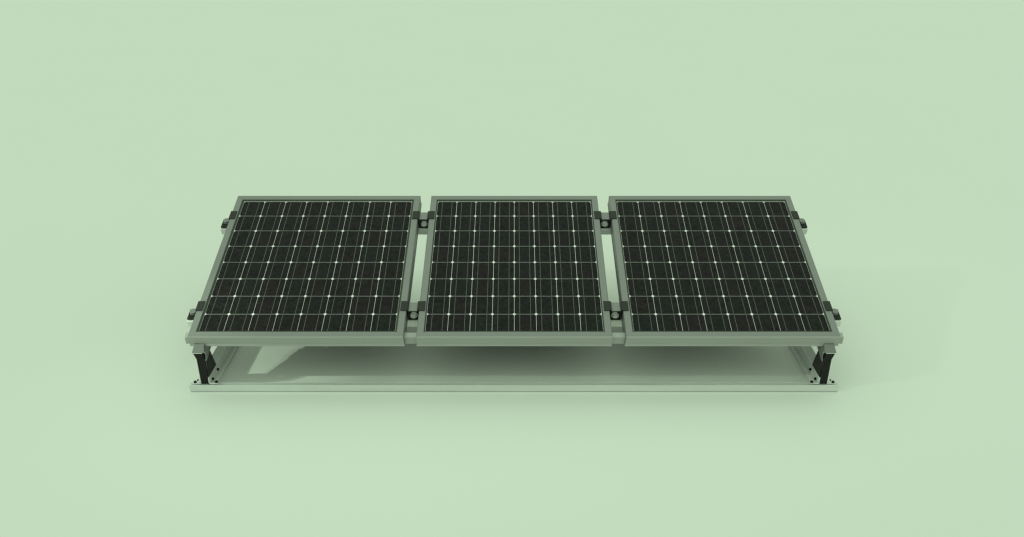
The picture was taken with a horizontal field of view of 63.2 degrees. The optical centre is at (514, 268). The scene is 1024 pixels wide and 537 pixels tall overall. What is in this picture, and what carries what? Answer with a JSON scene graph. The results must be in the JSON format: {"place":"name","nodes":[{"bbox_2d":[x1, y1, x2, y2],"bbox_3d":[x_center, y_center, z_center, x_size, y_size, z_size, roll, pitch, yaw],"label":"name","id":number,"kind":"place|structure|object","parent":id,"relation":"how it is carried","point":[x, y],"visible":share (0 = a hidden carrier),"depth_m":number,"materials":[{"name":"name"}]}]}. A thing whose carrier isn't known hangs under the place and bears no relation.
{"place":"outdoors","nodes":[
{"label":"outdoors","id":0,"kind":"place"},
{"bbox_2d":[191,344,237,383],"bbox_3d":[-2.072,0.203,6.052,0.172,0.722,1.373,0,26,0],"label":"side support","id":1,"kind":"object","parent":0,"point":[211,368],"visible":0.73,"depth_m":5.59,"materials":[{"name":"metal"}]},
{"bbox_2d":[220,228,807,234],"bbox_3d":[0.000,-0.312,6.347,4.444,0.052,0.102,0,45,0],"label":"mounting rail","id":2,"kind":"object","parent":1,"relation":"on","point":[604,231],"visible":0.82,"depth_m":6.31,"materials":[{"name":"metal"}]},
{"bbox_2d":[221,211,236,227],"bbox_3d":[-2.157,-0.371,6.296,0.124,0.093,0.088,0,45,0],"label":"end clamp","id":3,"kind":"object","parent":2,"relation":"attached to","point":[225,222],"visible":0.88,"depth_m":6.29,"materials":[{"name":"metal"}]},
{"bbox_2d":[412,211,434,227],"bbox_3d":[-0.682,-0.371,6.296,0.166,0.093,0.088,0,45,0],"label":"clamp","id":4,"kind":"object","parent":2,"relation":"attached to","point":[423,218],"visible":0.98,"depth_m":6.28,"materials":[{"name":"metal"}]},
{"bbox_2d":[594,211,616,227],"bbox_3d":[0.687,-0.371,6.296,0.166,0.093,0.088,0,45,0],"label":"clamp","id":5,"kind":"object","parent":2,"relation":"attached to","point":[604,217],"visible":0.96,"depth_m":6.28,"materials":[{"name":"metal"}]},
{"bbox_2d":[791,211,806,227],"bbox_3d":[2.157,-0.371,6.296,0.124,0.093,0.088,0,45,0],"label":"end clamp","id":6,"kind":"object","parent":2,"relation":"attached to","point":[795,215],"visible":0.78,"depth_m":6.29,"materials":[{"name":"metal"}]},
{"bbox_2d":[185,333,843,343],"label":"edge beam","id":7,"kind":"structure","parent":1,"relation":"attached to","point":[617,338],"depth_m":5.50,"materials":[{"name":"grey metal"}]},
{"bbox_2d":[187,320,841,326],"bbox_3d":[0.000,0.343,5.697,4.444,0.052,0.102,0,45,0],"label":"mounting rail","id":8,"kind":"object","parent":1,"relation":"on","point":[614,323],"visible":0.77,"depth_m":5.66,"materials":[{"name":"metal"}]},
{"bbox_2d":[187,301,204,319],"bbox_3d":[-2.157,0.284,5.646,0.124,0.093,0.088,0,45,0],"label":"end clamp","id":9,"kind":"object","parent":8,"relation":"attached to","point":[192,312],"visible":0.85,"depth_m":5.64,"materials":[{"name":"metal"}]},
{"bbox_2d":[187,196,421,345],"bbox_3d":[-1.430,-0.027,5.962,1.418,0.090,1.431,0,45,0],"label":"solar panel","id":10,"kind":"object","parent":8,"relation":"on","point":[312,270],"visible":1,"depth_m":5.84,"materials":[{"name":"glass"}]},
{"bbox_2d":[400,301,425,319],"bbox_3d":[-0.682,0.284,5.646,0.166,0.093,0.088,0,45,0],"label":"clamp","id":11,"kind":"object","parent":8,"relation":"attached to","point":[412,309],"visible":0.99,"depth_m":5.63,"materials":[{"name":"metal"}]},
{"bbox_2d":[416,196,611,345],"bbox_3d":[0.001,-0.027,5.962,1.289,0.090,1.431,0,45,0],"label":"solar panel","id":12,"kind":"object","parent":8,"relation":"on","point":[513,270],"visible":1,"depth_m":5.84,"materials":[{"name":"glass"}]},
{"bbox_2d":[603,301,628,319],"bbox_3d":[0.687,0.284,5.646,0.166,0.093,0.088,0,45,0],"label":"clamp","id":13,"kind":"object","parent":8,"relation":"attached to","point":[615,309],"visible":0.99,"depth_m":5.63,"materials":[{"name":"metal"}]},
{"bbox_2d":[608,196,840,345],"bbox_3d":[1.434,-0.027,5.962,1.409,0.090,1.431,0,45,0],"label":"solar panel","id":14,"kind":"object","parent":8,"relation":"on","point":[716,270],"visible":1,"depth_m":5.84,"materials":[{"name":"glass"}]},
{"bbox_2d":[823,301,840,319],"bbox_3d":[2.157,0.284,5.646,0.124,0.093,0.088,0,45,0],"label":"end clamp","id":15,"kind":"object","parent":8,"relation":"attached to","point":[828,307],"visible":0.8,"depth_m":5.64,"materials":[{"name":"metal"}]},
{"bbox_2d":[0,0,1023,536],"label":"ground","id":16,"kind":"structure","parent":0,"point":[144,144],"depth_m":7.62,"materials":[{"name":"green"}]},
{"bbox_2d":[189,382,838,390],"bbox_3d":[0.000,0.798,5.595,4.352,0.052,0.036,0,26,0],"label":"base rail","id":17,"kind":"object","parent":16,"relation":"on","point":[513,386],"visible":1,"depth_m":5.58,"materials":[{"name":"metal"}]},
{"bbox_2d":[790,344,836,383],"bbox_3d":[2.072,0.203,6.052,0.172,0.722,1.373,0,26,0],"label":"side support","id":18,"kind":"object","parent":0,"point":[816,368],"visible":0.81,"depth_m":5.59,"materials":[{"name":"metal"}]}
]}

